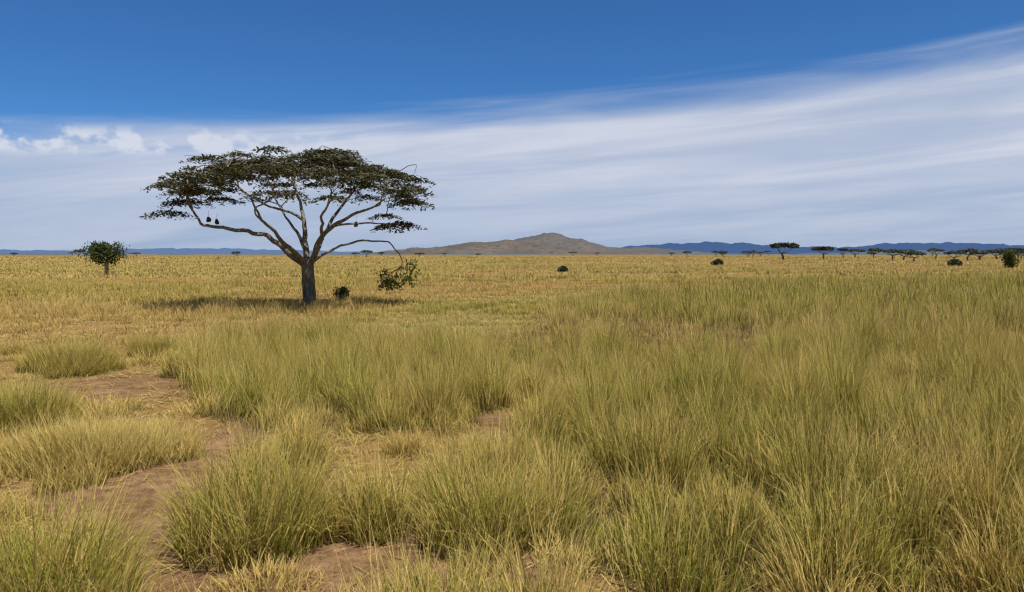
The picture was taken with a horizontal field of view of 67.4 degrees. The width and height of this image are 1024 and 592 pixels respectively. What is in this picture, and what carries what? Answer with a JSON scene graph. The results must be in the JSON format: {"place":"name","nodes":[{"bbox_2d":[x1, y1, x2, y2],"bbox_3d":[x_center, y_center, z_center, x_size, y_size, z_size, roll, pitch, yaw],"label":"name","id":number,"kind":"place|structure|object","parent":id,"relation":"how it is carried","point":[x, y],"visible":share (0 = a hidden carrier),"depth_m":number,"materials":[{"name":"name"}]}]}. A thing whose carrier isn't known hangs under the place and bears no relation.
{"place":"outdoors","nodes":[
{"label":"outdoors","id":0,"kind":"place"},
{"bbox_2d":[0,248,366,253],"bbox_3d":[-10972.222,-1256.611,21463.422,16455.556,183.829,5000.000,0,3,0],"label":"ridge","id":1,"kind":"structure","parent":0,"point":[187,251],"depth_m":19924.47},
{"bbox_2d":[0,291,984,356],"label":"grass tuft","id":2,"kind":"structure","parent":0,"point":[89,324],"depth_m":22.18,"materials":[{"name":"yellow plant"}]},
{"bbox_2d":[365,239,639,254],"bbox_3d":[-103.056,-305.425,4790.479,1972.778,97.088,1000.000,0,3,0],"label":"hill","id":3,"kind":"structure","parent":0,"point":[505,246],"depth_m":4461.41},
{"bbox_2d":[0,254,1021,591],"bbox_3d":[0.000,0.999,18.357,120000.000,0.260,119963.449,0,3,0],"label":"ground","id":4,"kind":"structure","parent":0,"point":[326,554],"depth_m":6.93,"materials":[{"name":"brown soil"}]},
{"bbox_2d":[73,249,84,256],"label":"acacia","id":5,"kind":"object","parent":4,"relation":"on","point":[78,250],"visible":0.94,"depth_m":476.87,"materials":[{"name":"green plant"}]},
{"bbox_2d":[80,239,132,274],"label":"tree","id":6,"kind":"object","parent":4,"relation":"on","point":[106,253],"visible":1,"depth_m":71.50,"materials":[{"name":"green plant"}]},
{"bbox_2d":[139,145,435,307],"bbox_3d":[-7.986,-2.439,28.142,10.139,6.083,9.894,-2,4,-29],"label":"acacia tree","id":7,"kind":"object","parent":4,"relation":"on","point":[233,169],"visible":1,"depth_m":27.45,"materials":[{"name":"green plant"}]},
{"bbox_2d":[332,286,349,298],"bbox_3d":[-7.291,-0.056,32.854,0.854,0.770,0.896,0,3,0],"label":"shrub","id":8,"kind":"object","parent":4,"relation":"on","point":[343,291],"visible":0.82,"depth_m":32.66,"materials":[{"name":"green plant"}]},
{"bbox_2d":[360,250,372,256],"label":"acacia","id":9,"kind":"object","parent":4,"relation":"on","point":[364,251],"visible":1,"depth_m":477.58,"materials":[{"name":"green plant"}]},
{"bbox_2d":[0,266,1023,307],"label":"grass","id":10,"kind":"structure","parent":4,"relation":"on","point":[916,287],"depth_m":39.51,"materials":[{"name":"yellow plant"}]},
{"bbox_2d":[0,261,1023,280],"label":"grass","id":11,"kind":"structure","parent":4,"relation":"on","point":[342,270],"depth_m":88.00,"materials":[{"name":"yellow plant"}]},
{"bbox_2d":[0,258,1023,263],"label":"grass","id":12,"kind":"structure","parent":4,"relation":"on","point":[455,260],"depth_m":212.35,"materials":[{"name":"plant"}]},
{"bbox_2d":[0,250,1023,254],"bbox_3d":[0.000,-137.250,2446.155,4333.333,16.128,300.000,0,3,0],"label":"woodland","id":13,"kind":"object","parent":4,"relation":"on","point":[883,253],"visible":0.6,"depth_m":2341.18,"materials":[{"name":"green plant"}]},
{"bbox_2d":[557,265,568,271],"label":"shrub","id":14,"kind":"object","parent":4,"relation":"on","point":[562,268],"visible":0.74,"depth_m":85.49,"materials":[{"name":"green plant"}]},
{"bbox_2d":[710,259,723,264],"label":"shrub","id":15,"kind":"object","parent":4,"relation":"on","point":[717,261],"visible":0.6,"depth_m":138.33,"materials":[{"name":"green plant"}]},
{"bbox_2d":[741,251,755,256],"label":"acacia","id":16,"kind":"object","parent":4,"relation":"on","point":[748,252],"visible":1,"depth_m":489.38,"materials":[{"name":"green plant"}]},
{"bbox_2d":[769,242,799,259],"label":"acacia","id":17,"kind":"object","parent":4,"relation":"on","point":[778,245],"visible":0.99,"depth_m":258.12,"materials":[{"name":"green plant"}]},
{"bbox_2d":[811,246,834,258],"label":"acacia","id":18,"kind":"object","parent":4,"relation":"on","point":[824,248],"visible":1,"depth_m":304.60,"materials":[{"name":"green plant"}]},
{"bbox_2d":[837,248,848,257],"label":"acacia","id":19,"kind":"object","parent":4,"relation":"on","point":[842,249],"visible":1,"depth_m":421.43,"materials":[{"name":"green plant"}]},
{"bbox_2d":[847,249,866,256],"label":"acacia","id":20,"kind":"object","parent":4,"relation":"on","point":[856,250],"visible":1,"depth_m":414.93,"materials":[{"name":"green plant"}]},
{"bbox_2d":[868,248,883,256],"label":"acacia","id":21,"kind":"object","parent":4,"relation":"on","point":[878,250],"visible":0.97,"depth_m":397.27,"materials":[{"name":"green plant"}]},
{"bbox_2d":[881,249,906,259],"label":"acacia","id":22,"kind":"object","parent":4,"relation":"on","point":[894,251],"visible":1,"depth_m":237.61,"materials":[{"name":"green plant"}]},
{"bbox_2d":[906,251,926,260],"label":"acacia","id":23,"kind":"object","parent":4,"relation":"on","point":[911,253],"visible":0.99,"depth_m":207.14,"materials":[{"name":"green plant"}]},
{"bbox_2d":[927,249,944,258],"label":"acacia","id":24,"kind":"object","parent":4,"relation":"on","point":[937,250],"visible":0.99,"depth_m":333.54,"materials":[{"name":"green plant"}]},
{"bbox_2d":[943,250,965,258],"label":"acacia","id":25,"kind":"object","parent":4,"relation":"on","point":[955,252],"visible":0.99,"depth_m":197.71,"materials":[{"name":"green plant"}]},
{"bbox_2d":[947,259,962,265],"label":"shrub","id":26,"kind":"object","parent":4,"relation":"on","point":[950,262],"visible":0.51,"depth_m":128.39,"materials":[{"name":"green plant"}]},
{"bbox_2d":[958,248,979,259],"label":"acacia","id":27,"kind":"object","parent":4,"relation":"on","point":[966,250],"visible":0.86,"depth_m":231.10,"materials":[{"name":"green plant"}]},
{"bbox_2d":[969,250,990,259],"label":"acacia","id":28,"kind":"object","parent":4,"relation":"on","point":[984,252],"visible":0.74,"depth_m":266.07,"materials":[{"name":"green plant"}]},
{"bbox_2d":[985,249,1010,258],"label":"acacia","id":29,"kind":"object","parent":4,"relation":"on","point":[997,250],"visible":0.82,"depth_m":298.02,"materials":[{"name":"green plant"}]},
{"bbox_2d":[999,250,1019,267],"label":"bush","id":30,"kind":"object","parent":4,"relation":"on","point":[1010,257],"visible":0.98,"depth_m":105.28,"materials":[{"name":"green plant"}]},
{"bbox_2d":[1007,248,1023,257],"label":"acacia","id":31,"kind":"object","parent":4,"relation":"on","point":[1016,249],"visible":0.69,"depth_m":322.21,"materials":[{"name":"green plant"}]},
{"bbox_2d":[1015,250,1023,258],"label":"acacia","id":32,"kind":"object","parent":4,"relation":"on","point":[1020,251],"visible":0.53,"depth_m":310.45,"materials":[{"name":"green plant"}]},
{"bbox_2d":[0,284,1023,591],"bbox_3d":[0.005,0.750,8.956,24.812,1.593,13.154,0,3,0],"label":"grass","id":33,"kind":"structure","parent":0,"point":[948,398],"depth_m":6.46,"materials":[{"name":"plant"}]},
{"bbox_2d":[0,275,1023,353],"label":"grass","id":34,"kind":"structure","parent":0,"point":[660,311],"depth_m":22.46,"materials":[{"name":"yellow plant"}]},
{"bbox_2d":[0,256,1023,258],"bbox_3d":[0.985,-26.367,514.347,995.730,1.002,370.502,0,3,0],"label":"grass","id":35,"kind":"structure","parent":0,"point":[514,257],"depth_m":433.91,"materials":[{"name":"plant"}]},
{"bbox_2d":[0,0,1023,251],"label":"sky","id":36,"kind":"structure","parent":0,"point":[609,123],"materials":[{"name":"blue"}]},
{"bbox_2d":[515,232,731,253],"bbox_3d":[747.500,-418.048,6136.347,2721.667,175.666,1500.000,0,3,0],"label":"hill","id":37,"kind":"structure","parent":0,"point":[555,239],"depth_m":5763.36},
{"bbox_2d":[621,241,1023,253],"bbox_3d":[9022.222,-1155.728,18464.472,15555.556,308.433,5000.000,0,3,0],"label":"ridge","id":38,"kind":"structure","parent":0,"point":[733,248],"depth_m":17096.79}
]}

